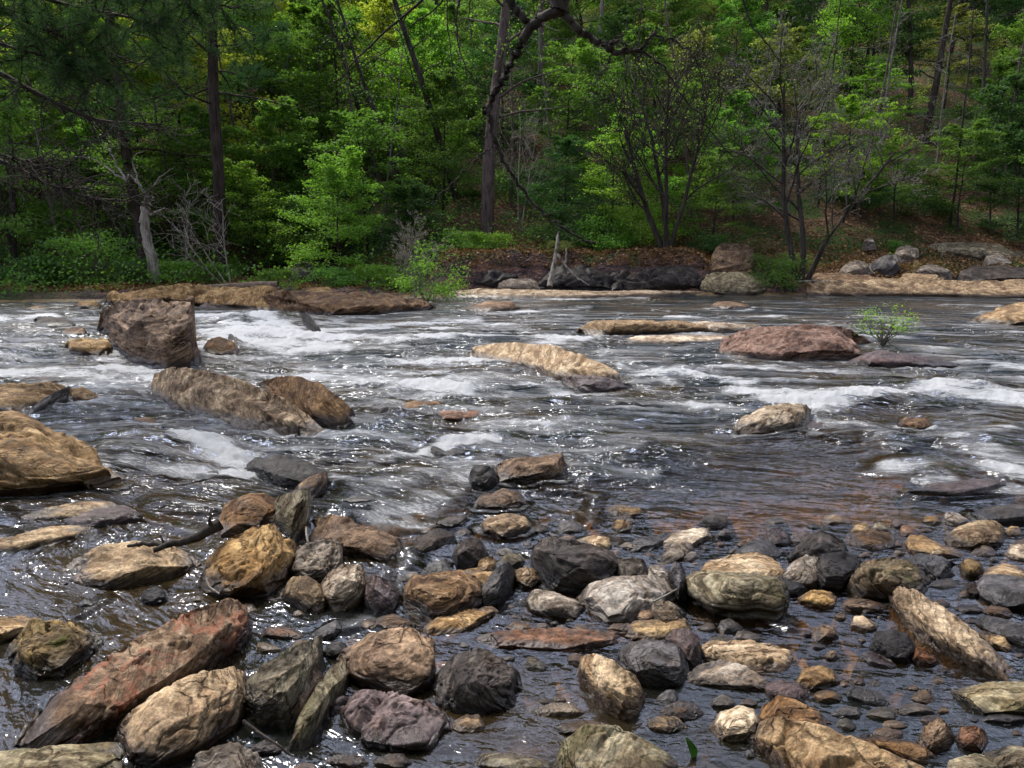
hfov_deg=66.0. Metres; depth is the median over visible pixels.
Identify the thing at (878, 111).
bare tree
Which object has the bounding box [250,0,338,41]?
leafy tree
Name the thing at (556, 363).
rock slab
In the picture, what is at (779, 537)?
rock
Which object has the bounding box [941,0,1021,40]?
leafy tree
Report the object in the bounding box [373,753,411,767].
cobble
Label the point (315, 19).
leafy tree
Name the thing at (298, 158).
leafy tree
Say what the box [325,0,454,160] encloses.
leafy tree
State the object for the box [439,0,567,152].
leafy tree
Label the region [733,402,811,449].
boulder
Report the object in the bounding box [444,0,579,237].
bare tree
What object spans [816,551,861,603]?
rock
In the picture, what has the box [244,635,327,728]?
rock
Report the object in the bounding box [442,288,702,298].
rock ledge
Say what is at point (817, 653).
pebble
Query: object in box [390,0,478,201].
bare tree
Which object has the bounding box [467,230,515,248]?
bush
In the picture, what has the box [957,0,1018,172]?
bare tree
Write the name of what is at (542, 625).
cobble
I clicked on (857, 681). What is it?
rock
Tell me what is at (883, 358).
rock slab
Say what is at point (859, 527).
cobble
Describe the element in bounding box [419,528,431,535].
cobble
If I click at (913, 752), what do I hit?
rock
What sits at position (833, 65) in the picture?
bare tree
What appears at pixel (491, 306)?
rock
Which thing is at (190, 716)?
boulder
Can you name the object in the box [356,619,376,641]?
cobble
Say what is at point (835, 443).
rock
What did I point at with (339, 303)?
rock ledge
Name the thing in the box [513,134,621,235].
leafy tree
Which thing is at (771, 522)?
cobble
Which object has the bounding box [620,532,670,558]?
rock
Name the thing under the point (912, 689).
pebble
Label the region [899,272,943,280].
rock slab
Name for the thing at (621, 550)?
rock
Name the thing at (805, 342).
rock slab
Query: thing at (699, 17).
leafy tree
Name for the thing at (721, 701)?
cobble
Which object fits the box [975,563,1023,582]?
cobble
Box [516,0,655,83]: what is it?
leafy tree
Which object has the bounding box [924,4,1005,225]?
bare tree
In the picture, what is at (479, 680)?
boulder
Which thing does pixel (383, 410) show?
rock
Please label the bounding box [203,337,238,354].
rock
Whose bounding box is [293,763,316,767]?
cobble
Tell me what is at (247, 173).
leafy tree
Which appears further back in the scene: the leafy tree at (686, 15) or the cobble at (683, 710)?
the leafy tree at (686, 15)
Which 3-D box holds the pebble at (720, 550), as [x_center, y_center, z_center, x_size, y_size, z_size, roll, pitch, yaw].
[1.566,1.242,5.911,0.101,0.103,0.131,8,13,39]
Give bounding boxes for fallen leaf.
[686,737,697,757]
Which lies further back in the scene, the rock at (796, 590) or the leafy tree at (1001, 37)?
the leafy tree at (1001, 37)
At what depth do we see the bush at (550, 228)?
34.80 m
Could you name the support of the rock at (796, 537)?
on the river bed
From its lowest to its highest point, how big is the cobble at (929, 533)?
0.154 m
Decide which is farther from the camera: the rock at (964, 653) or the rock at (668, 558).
the rock at (668, 558)
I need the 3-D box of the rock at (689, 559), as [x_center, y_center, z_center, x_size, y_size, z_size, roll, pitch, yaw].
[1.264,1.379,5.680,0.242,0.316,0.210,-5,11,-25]
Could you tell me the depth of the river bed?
7.48 m
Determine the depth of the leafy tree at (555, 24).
55.94 m
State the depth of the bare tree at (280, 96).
45.13 m
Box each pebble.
[192,596,203,601]
[266,597,275,600]
[293,610,304,616]
[394,567,403,580]
[395,576,406,593]
[426,556,434,566]
[458,642,470,652]
[503,656,517,669]
[505,604,518,621]
[508,614,523,624]
[517,600,524,613]
[520,542,532,558]
[539,698,549,703]
[547,518,557,532]
[550,621,558,627]
[554,696,565,702]
[565,618,574,628]
[573,624,588,629]
[626,519,636,531]
[644,553,655,568]
[688,621,699,631]
[689,563,699,573]
[699,545,712,561]
[713,542,727,558]
[726,549,735,555]
[735,542,743,550]
[740,699,757,706]
[779,549,788,558]
[798,630,812,651]
[806,643,827,664]
[820,650,842,675]
[831,612,849,634]
[837,681,850,694]
[855,637,867,656]
[857,552,872,562]
[861,609,872,618]
[867,680,881,694]
[871,552,880,558]
[875,615,884,630]
[892,550,905,559]
[894,542,901,551]
[899,711,908,715]
[904,685,918,694]
[928,676,947,694]
[937,708,948,713]
[940,669,953,687]
[953,591,971,606]
[965,618,974,628]
[970,717,978,721]
[986,557,998,568]
[1011,653,1023,673]
[1011,730,1021,735]
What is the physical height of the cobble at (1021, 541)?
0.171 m
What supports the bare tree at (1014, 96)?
on the hillside
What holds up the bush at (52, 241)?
on the hillside
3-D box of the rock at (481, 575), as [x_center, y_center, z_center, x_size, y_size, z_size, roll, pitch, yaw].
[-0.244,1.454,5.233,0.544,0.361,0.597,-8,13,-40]
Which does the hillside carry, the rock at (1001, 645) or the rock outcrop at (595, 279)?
the rock outcrop at (595, 279)
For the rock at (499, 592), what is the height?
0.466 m
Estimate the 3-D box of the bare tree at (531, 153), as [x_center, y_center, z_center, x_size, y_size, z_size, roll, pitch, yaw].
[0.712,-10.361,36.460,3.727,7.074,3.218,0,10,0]
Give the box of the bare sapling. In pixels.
[385,209,447,297]
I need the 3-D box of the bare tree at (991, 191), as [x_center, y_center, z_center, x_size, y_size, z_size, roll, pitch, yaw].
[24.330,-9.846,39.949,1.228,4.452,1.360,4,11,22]
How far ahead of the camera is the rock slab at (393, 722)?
3.63 m
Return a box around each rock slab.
[0,382,65,411]
[19,501,118,519]
[21,376,67,382]
[65,505,142,526]
[151,367,323,436]
[256,376,355,426]
[286,659,352,750]
[330,689,452,752]
[464,342,626,382]
[466,627,629,673]
[576,575,676,629]
[701,552,783,578]
[716,324,870,361]
[746,714,924,767]
[848,350,958,367]
[894,479,1016,514]
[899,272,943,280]
[947,681,1023,714]
[965,503,1023,536]
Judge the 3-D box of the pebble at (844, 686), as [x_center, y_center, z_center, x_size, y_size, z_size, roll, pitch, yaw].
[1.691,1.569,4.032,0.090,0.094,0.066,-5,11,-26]
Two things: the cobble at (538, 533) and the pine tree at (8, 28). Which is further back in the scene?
the pine tree at (8, 28)
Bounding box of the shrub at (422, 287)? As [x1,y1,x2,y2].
[386,240,470,301]
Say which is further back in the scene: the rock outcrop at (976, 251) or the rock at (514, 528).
the rock outcrop at (976, 251)
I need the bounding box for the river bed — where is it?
[0,292,1023,694]
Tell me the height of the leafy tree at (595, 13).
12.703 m
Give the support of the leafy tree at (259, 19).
on the hillside
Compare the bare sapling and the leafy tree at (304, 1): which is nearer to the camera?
the bare sapling
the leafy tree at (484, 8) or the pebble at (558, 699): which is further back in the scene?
the leafy tree at (484, 8)
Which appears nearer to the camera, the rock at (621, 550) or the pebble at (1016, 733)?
the pebble at (1016, 733)
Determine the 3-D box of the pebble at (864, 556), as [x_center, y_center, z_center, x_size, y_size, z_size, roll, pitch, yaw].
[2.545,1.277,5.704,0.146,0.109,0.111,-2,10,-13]
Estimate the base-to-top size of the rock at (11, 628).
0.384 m
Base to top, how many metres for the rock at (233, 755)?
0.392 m
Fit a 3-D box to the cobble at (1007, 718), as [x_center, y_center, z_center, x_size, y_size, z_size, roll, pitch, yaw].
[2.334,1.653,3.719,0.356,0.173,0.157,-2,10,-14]
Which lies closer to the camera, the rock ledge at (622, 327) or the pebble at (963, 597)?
the pebble at (963, 597)
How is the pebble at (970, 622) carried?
on the river bed
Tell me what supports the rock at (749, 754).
on the river bed
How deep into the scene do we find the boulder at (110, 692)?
3.88 m
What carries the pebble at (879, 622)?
on the river bed
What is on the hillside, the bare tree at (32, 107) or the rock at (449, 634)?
the bare tree at (32, 107)
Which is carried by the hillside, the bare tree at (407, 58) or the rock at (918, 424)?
the bare tree at (407, 58)
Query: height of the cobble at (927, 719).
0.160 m
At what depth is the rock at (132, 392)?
10.97 m
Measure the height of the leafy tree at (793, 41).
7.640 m
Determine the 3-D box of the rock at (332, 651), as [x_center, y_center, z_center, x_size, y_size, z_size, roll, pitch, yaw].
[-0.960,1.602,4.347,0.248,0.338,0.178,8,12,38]
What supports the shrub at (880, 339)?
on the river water
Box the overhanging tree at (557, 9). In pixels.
[295,0,827,247]
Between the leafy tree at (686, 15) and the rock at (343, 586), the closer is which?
the rock at (343, 586)
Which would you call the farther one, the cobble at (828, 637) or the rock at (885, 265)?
the rock at (885, 265)
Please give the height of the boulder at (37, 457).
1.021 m
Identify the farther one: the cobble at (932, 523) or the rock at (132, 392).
the rock at (132, 392)
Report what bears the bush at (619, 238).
on the hillside
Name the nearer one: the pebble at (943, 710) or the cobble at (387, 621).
the pebble at (943, 710)
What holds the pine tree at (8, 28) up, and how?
on the hillside
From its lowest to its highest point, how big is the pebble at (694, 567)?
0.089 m
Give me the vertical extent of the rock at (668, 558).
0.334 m
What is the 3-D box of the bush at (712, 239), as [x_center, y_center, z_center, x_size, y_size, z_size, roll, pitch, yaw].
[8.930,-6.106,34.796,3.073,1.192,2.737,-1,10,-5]
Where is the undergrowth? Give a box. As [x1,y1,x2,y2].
[0,5,1022,297]
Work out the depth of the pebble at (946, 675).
4.14 m
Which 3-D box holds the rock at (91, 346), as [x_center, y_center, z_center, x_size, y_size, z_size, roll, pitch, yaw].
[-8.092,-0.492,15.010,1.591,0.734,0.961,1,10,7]
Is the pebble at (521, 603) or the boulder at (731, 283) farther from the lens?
the boulder at (731, 283)
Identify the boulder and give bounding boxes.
[0,410,125,496]
[2,618,103,679]
[12,598,251,748]
[97,296,200,368]
[114,666,246,765]
[198,524,296,598]
[430,647,523,714]
[495,278,539,289]
[698,271,771,295]
[709,242,756,273]
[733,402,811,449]
[839,556,931,606]
[972,574,1023,622]
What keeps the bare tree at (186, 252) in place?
on the hillside
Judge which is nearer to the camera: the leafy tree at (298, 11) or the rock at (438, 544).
the rock at (438, 544)
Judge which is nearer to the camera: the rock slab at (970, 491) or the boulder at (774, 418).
the rock slab at (970, 491)
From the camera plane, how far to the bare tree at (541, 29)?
49.44 m
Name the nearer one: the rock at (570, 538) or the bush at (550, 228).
the rock at (570, 538)
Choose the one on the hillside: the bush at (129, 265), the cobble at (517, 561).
the bush at (129, 265)
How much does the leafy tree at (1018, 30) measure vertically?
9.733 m
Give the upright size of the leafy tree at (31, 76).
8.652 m
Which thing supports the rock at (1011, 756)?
on the river bed
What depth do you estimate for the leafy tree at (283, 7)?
56.74 m
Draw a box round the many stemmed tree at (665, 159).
[576,13,774,248]
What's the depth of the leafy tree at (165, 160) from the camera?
34.38 m
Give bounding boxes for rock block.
[218,493,275,536]
[328,627,437,695]
[495,453,573,503]
[528,538,618,598]
[615,639,689,694]
[683,570,795,639]
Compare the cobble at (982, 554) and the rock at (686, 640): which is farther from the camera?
the cobble at (982, 554)
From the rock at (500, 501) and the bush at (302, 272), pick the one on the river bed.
the rock at (500, 501)
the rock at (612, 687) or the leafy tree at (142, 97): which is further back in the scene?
the leafy tree at (142, 97)
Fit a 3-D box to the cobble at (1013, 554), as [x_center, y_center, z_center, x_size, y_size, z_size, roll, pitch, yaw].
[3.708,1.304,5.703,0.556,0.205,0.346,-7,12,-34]
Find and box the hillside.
[0,0,1023,299]
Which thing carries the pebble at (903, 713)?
on the river bed
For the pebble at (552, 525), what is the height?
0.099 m
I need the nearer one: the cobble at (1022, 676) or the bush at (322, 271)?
the cobble at (1022, 676)
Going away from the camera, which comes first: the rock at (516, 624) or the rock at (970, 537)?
the rock at (516, 624)
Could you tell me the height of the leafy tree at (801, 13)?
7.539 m
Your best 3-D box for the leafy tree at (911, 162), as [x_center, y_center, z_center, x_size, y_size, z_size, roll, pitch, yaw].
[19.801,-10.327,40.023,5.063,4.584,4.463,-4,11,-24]
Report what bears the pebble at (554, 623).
on the river bed
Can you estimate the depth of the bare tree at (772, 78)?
41.76 m
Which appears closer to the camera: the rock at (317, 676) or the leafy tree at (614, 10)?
the rock at (317, 676)
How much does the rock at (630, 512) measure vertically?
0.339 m
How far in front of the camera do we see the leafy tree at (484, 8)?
75.20 m
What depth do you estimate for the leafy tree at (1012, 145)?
38.27 m
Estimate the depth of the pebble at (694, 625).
4.67 m
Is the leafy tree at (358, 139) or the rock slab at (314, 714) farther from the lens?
the leafy tree at (358, 139)
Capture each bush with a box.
[0,253,79,285]
[5,226,161,285]
[99,259,161,284]
[139,260,204,281]
[182,261,244,283]
[248,267,309,287]
[288,261,318,283]
[293,265,363,287]
[346,263,400,287]
[392,264,434,285]
[438,229,493,249]
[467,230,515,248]
[494,158,575,203]
[517,196,628,248]
[545,240,574,252]
[562,212,647,251]
[590,195,695,246]
[680,232,732,254]
[743,249,812,292]
[771,250,825,272]
[816,169,909,207]
[882,240,911,251]
[889,177,972,219]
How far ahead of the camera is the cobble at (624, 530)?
6.21 m
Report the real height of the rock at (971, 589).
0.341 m
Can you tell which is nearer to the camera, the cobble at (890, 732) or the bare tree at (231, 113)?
the cobble at (890, 732)
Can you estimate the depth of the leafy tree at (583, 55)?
43.40 m
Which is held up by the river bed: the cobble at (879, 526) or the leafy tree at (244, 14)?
the cobble at (879, 526)
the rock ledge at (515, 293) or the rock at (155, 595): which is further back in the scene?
the rock ledge at (515, 293)
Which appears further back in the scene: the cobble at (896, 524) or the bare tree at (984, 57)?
the bare tree at (984, 57)
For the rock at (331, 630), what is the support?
on the river bed
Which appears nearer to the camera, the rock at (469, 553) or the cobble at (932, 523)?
the rock at (469, 553)
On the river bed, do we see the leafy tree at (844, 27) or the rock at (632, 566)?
the rock at (632, 566)
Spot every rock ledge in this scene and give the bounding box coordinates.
[101,283,276,310]
[258,290,435,314]
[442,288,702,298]
[575,319,710,335]
[626,335,726,343]
[693,321,761,333]
[773,273,884,287]
[806,278,1023,297]
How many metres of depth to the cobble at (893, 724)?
3.67 m
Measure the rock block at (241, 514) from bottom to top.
0.550 m
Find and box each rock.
[0,525,93,551]
[0,615,42,641]
[0,742,125,767]
[26,306,50,309]
[32,386,71,412]
[33,316,74,327]
[57,540,200,588]
[61,326,86,334]
[63,338,112,355]
[69,387,97,400]
[74,300,102,308]
[77,599,96,606]
[117,389,144,396]
[133,417,155,422]
[139,586,167,605]
[189,742,264,767]
[199,303,220,306]
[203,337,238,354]
[228,334,242,343]
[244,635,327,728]
[245,454,331,487]
[250,590,271,597]
[273,488,312,541]
[280,575,326,613]
[288,668,323,728]
[289,539,342,582]
[294,470,327,497]
[301,313,320,331]
[306,287,333,291]
[309,514,411,585]
[311,620,342,642]
[321,563,367,630]
[323,641,346,669]
[342,495,384,521]
[361,575,402,621]
[375,407,387,413]
[399,570,482,630]
[403,399,443,407]
[406,528,457,573]
[419,558,453,574]
[419,606,504,661]
[429,446,463,456]
[435,514,473,536]
[439,410,478,420]
[451,537,488,570]
[461,300,521,311]
[461,465,498,509]
[463,568,492,583]
[469,488,538,527]
[476,513,532,557]
[476,556,495,571]
[481,561,517,624]
[504,620,531,630]
[514,566,539,601]
[519,589,586,627]
[553,724,679,767]
[558,375,633,392]
[558,535,576,541]
[570,653,644,720]
[577,535,613,551]
[590,504,654,537]
[606,623,629,632]
[616,542,642,558]
[616,556,647,575]
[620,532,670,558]
[624,618,694,641]
[635,609,653,620]
[647,565,668,579]
[650,601,682,622]
[654,543,692,570]
[662,528,713,561]
[664,627,702,671]
[669,561,686,616]
[681,552,700,575]
[685,659,766,694]
[701,639,801,682]
[708,301,750,308]
[708,705,759,741]
[713,529,737,550]
[744,750,755,757]
[751,620,768,639]
[758,695,831,725]
[760,527,791,553]
[764,679,812,701]
[779,555,818,590]
[780,529,848,569]
[781,579,808,606]
[790,531,811,549]
[792,590,838,624]
[793,421,861,468]
[796,665,839,694]
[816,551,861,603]
[839,260,872,276]
[841,685,889,705]
[849,677,865,687]
[850,650,901,694]
[856,734,936,764]
[861,238,876,251]
[866,629,915,688]
[869,254,899,277]
[884,586,1021,689]
[885,417,940,455]
[895,245,918,263]
[902,535,966,568]
[904,461,948,489]
[904,553,961,589]
[910,647,941,688]
[915,264,952,279]
[916,718,954,751]
[930,549,943,556]
[940,520,1008,561]
[947,753,1000,767]
[950,604,983,621]
[955,725,988,751]
[956,558,983,587]
[961,582,978,603]
[970,302,1023,325]
[972,615,1023,675]
[977,631,1014,666]
[982,745,1023,767]
[983,253,1011,265]
[983,605,1014,621]
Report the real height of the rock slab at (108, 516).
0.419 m
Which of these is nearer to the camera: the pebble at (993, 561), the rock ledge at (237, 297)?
the pebble at (993, 561)
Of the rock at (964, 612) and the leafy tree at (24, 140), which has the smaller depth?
the rock at (964, 612)
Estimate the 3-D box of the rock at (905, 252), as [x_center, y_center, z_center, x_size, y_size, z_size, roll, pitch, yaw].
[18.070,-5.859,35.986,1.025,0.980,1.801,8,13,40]
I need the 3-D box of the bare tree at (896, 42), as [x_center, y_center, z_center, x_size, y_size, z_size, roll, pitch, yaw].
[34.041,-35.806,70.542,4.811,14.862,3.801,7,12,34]
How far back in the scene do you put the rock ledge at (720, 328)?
17.81 m
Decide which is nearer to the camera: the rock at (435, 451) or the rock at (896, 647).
the rock at (896, 647)
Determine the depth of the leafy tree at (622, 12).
48.37 m
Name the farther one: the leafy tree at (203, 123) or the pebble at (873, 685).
the leafy tree at (203, 123)
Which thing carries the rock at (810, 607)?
on the river bed
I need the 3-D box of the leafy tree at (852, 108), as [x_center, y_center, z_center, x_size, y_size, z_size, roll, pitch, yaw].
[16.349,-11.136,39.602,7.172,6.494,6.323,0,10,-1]
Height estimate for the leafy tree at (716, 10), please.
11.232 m
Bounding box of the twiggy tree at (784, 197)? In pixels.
[708,8,942,279]
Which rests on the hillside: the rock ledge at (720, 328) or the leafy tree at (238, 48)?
the leafy tree at (238, 48)
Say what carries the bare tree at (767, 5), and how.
on the hillside
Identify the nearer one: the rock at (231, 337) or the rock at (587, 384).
the rock at (587, 384)
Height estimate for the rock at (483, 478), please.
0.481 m
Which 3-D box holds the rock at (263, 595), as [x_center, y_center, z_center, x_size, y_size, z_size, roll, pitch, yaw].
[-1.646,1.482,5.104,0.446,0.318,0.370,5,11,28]
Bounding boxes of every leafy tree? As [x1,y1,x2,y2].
[0,0,123,146]
[0,2,75,113]
[0,2,118,45]
[0,22,47,114]
[0,60,115,247]
[0,89,106,269]
[0,97,83,197]
[0,129,41,232]
[4,113,185,257]
[6,44,197,210]
[50,0,207,159]
[69,0,309,202]
[78,105,256,263]
[119,0,261,98]
[138,0,323,159]
[141,102,286,239]
[181,157,315,279]
[188,0,295,75]
[192,0,315,91]
[196,95,356,269]
[227,1,391,174]
[249,141,374,267]
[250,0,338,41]
[252,0,363,145]
[254,0,352,85]
[261,0,427,201]
[267,143,391,277]
[288,108,443,266]
[313,0,454,94]
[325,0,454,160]
[343,0,445,93]
[356,0,455,112]
[361,7,485,181]
[365,178,465,276]
[375,68,517,219]
[417,0,491,51]
[419,1,505,137]
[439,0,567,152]
[445,0,548,37]
[465,0,498,17]
[468,0,589,91]
[510,38,652,164]
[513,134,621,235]
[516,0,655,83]
[534,5,663,139]
[555,22,705,190]
[568,127,664,240]
[569,0,653,28]
[578,112,694,234]
[599,0,696,27]
[605,0,716,114]
[620,25,755,162]
[627,0,722,102]
[649,69,749,189]
[656,143,766,250]
[669,89,801,225]
[670,0,794,133]
[685,0,759,37]
[688,0,808,112]
[733,22,838,153]
[740,3,846,127]
[747,0,832,74]
[760,0,819,35]
[768,94,921,222]
[801,0,915,99]
[811,0,952,104]
[835,63,932,156]
[845,134,943,222]
[848,0,933,47]
[864,0,963,60]
[895,3,1010,108]
[901,117,1023,232]
[905,0,1023,84]
[927,56,1023,148]
[932,72,1023,193]
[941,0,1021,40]
[963,64,1023,166]
[964,121,1023,243]
[967,11,1023,117]
[981,0,1023,67]
[988,2,1023,48]
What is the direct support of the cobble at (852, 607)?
on the river bed
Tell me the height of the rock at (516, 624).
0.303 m
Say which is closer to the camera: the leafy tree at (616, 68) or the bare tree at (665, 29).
the leafy tree at (616, 68)
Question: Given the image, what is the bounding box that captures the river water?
[0,295,1023,767]
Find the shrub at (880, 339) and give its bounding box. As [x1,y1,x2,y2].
[851,301,918,345]
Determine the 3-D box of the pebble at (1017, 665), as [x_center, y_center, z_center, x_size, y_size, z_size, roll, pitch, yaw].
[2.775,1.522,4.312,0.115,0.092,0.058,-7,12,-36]
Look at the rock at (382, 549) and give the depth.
5.65 m
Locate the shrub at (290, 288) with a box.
[279,277,303,290]
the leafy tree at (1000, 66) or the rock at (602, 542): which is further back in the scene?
the leafy tree at (1000, 66)
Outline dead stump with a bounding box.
[547,231,588,287]
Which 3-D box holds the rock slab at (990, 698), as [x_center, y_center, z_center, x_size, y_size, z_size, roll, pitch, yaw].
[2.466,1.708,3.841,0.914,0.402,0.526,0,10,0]
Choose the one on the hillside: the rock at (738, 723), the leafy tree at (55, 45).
the leafy tree at (55, 45)
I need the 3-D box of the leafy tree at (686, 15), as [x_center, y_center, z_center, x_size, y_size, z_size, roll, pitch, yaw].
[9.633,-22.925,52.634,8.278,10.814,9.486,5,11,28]
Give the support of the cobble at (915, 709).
on the river bed
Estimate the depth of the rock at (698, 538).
5.98 m
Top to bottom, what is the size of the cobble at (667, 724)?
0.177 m
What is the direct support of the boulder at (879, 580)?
on the river bed
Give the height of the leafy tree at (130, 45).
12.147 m
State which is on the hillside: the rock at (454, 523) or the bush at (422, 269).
the bush at (422, 269)
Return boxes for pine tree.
[0,0,81,223]
[0,0,259,269]
[0,0,282,266]
[125,0,315,266]
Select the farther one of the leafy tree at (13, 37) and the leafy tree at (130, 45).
the leafy tree at (13, 37)
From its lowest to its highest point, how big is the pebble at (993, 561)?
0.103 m
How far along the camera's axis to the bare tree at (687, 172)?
39.53 m
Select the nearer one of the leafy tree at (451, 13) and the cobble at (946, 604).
the cobble at (946, 604)
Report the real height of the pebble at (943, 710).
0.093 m
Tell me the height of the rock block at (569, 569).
0.541 m
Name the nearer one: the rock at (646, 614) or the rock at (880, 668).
the rock at (880, 668)
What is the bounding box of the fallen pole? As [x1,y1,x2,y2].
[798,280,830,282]
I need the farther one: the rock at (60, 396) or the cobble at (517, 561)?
the rock at (60, 396)
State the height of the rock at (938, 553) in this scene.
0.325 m
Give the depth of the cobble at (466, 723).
3.65 m
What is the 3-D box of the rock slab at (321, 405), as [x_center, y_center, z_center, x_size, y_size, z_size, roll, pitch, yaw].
[-3.073,0.318,10.524,0.788,0.898,3.449,-9,13,-42]
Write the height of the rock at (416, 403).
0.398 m
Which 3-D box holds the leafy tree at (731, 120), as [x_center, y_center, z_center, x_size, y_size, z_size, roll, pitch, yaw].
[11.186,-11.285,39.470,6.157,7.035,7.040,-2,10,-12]
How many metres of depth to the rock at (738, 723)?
3.61 m
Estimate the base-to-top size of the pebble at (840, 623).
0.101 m
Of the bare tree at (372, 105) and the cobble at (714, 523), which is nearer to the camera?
the cobble at (714, 523)
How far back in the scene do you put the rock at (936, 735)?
3.52 m
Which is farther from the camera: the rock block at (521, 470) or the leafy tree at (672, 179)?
the leafy tree at (672, 179)
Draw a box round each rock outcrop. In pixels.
[473,270,519,287]
[538,264,624,290]
[610,265,703,290]
[920,242,1023,260]
[954,264,1023,280]
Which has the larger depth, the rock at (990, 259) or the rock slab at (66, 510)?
the rock at (990, 259)
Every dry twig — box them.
[205,576,219,594]
[242,719,290,755]
[305,527,308,542]
[653,588,677,601]
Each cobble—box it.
[244,603,256,612]
[251,739,281,755]
[255,642,280,652]
[261,626,305,638]
[290,640,306,646]
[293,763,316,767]
[325,754,368,767]
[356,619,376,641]
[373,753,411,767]
[376,614,418,631]
[404,572,418,581]
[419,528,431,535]
[452,714,484,732]
[454,529,472,543]
[475,752,553,767]
[495,548,514,563]
[496,553,526,569]
[521,657,556,694]
[530,525,550,545]
[533,623,549,628]
[533,702,583,716]
[552,519,589,539]
[554,720,610,734]
[560,653,584,692]
[607,519,636,549]
[646,715,686,733]
[656,690,678,704]
[659,700,703,720]
[695,512,738,543]
[695,623,717,645]
[708,635,732,641]
[710,694,735,708]
[717,618,742,638]
[733,540,783,563]
[733,630,763,642]
[757,516,791,538]
[800,625,844,666]
[805,523,820,532]
[811,690,842,702]
[819,514,852,540]
[831,706,862,718]
[834,598,889,623]
[836,718,857,730]
[842,615,878,652]
[844,523,870,543]
[846,529,895,557]
[866,707,897,720]
[871,522,889,533]
[873,727,903,738]
[882,720,907,728]
[889,519,909,537]
[895,525,920,544]
[899,703,934,714]
[910,689,935,703]
[918,516,941,542]
[919,715,944,723]
[920,528,934,540]
[928,578,960,607]
[933,599,951,611]
[940,512,970,542]
[968,545,999,568]
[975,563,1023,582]
[982,713,1023,724]
[1001,544,1023,568]
[1005,526,1023,544]
[1013,539,1023,544]
[1019,670,1023,680]
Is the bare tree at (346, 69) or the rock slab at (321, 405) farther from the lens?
the bare tree at (346, 69)
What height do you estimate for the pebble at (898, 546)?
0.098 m
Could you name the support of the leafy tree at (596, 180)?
on the hillside
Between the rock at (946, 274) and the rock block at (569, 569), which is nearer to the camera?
the rock block at (569, 569)
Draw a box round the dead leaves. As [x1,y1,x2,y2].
[0,174,1023,292]
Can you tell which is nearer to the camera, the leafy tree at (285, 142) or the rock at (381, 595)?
the rock at (381, 595)
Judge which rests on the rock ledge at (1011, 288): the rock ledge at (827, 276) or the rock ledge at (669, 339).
the rock ledge at (827, 276)
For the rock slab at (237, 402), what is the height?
0.950 m
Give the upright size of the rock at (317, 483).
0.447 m
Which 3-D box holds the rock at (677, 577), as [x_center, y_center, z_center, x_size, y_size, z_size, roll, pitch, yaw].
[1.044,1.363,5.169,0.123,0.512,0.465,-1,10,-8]
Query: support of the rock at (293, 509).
on the river bed
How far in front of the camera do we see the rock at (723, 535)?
6.07 m
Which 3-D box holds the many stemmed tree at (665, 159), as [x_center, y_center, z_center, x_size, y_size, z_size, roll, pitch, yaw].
[6.622,-10.175,32.876,8.230,9.826,7.224,0,10,0]
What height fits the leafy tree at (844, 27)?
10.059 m
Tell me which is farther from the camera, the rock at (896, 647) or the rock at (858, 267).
the rock at (858, 267)
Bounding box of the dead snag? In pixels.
[70,130,174,281]
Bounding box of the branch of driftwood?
[127,514,223,552]
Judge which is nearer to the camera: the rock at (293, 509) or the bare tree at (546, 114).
the rock at (293, 509)
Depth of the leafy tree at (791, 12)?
52.57 m
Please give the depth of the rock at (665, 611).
4.72 m
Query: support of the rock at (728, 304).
on the river bed
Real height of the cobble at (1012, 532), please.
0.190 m
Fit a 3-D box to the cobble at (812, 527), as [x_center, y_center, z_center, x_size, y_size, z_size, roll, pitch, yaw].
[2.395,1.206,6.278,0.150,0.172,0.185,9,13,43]
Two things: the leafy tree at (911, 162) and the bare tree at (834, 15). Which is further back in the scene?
the bare tree at (834, 15)
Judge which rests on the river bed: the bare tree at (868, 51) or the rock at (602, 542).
the rock at (602, 542)
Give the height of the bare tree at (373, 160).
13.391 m
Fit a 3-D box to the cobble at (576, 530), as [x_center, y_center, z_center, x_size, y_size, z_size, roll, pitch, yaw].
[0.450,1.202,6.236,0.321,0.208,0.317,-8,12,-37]
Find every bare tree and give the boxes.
[0,21,38,198]
[0,86,45,276]
[19,117,72,266]
[175,200,199,271]
[193,12,259,227]
[257,17,293,184]
[271,0,300,129]
[287,0,403,204]
[288,44,345,233]
[307,0,429,236]
[310,14,380,230]
[360,40,429,248]
[372,2,435,202]
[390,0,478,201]
[431,0,443,49]
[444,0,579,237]
[475,14,563,208]
[492,83,561,232]
[515,2,562,185]
[527,0,570,132]
[571,0,610,112]
[607,0,662,203]
[629,0,713,221]
[655,1,683,102]
[740,11,805,201]
[754,0,794,115]
[804,0,880,207]
[805,0,827,62]
[826,0,858,58]
[842,0,929,216]
[865,0,916,169]
[865,3,876,79]
[882,0,923,115]
[892,4,904,66]
[911,0,976,143]
[912,12,977,188]
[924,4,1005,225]
[931,0,984,70]
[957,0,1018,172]
[979,147,1005,226]
[996,8,1023,199]
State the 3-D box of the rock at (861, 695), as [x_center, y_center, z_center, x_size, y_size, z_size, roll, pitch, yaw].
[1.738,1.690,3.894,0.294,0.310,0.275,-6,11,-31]
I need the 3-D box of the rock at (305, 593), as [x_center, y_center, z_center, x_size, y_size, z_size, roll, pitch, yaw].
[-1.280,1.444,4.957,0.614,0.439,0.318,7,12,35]
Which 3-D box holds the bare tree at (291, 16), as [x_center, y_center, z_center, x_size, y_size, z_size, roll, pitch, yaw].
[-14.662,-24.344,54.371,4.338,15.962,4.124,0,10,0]
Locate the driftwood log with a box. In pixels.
[209,281,278,287]
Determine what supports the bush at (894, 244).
on the hillside
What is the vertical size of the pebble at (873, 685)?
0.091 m
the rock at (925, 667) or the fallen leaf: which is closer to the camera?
the fallen leaf

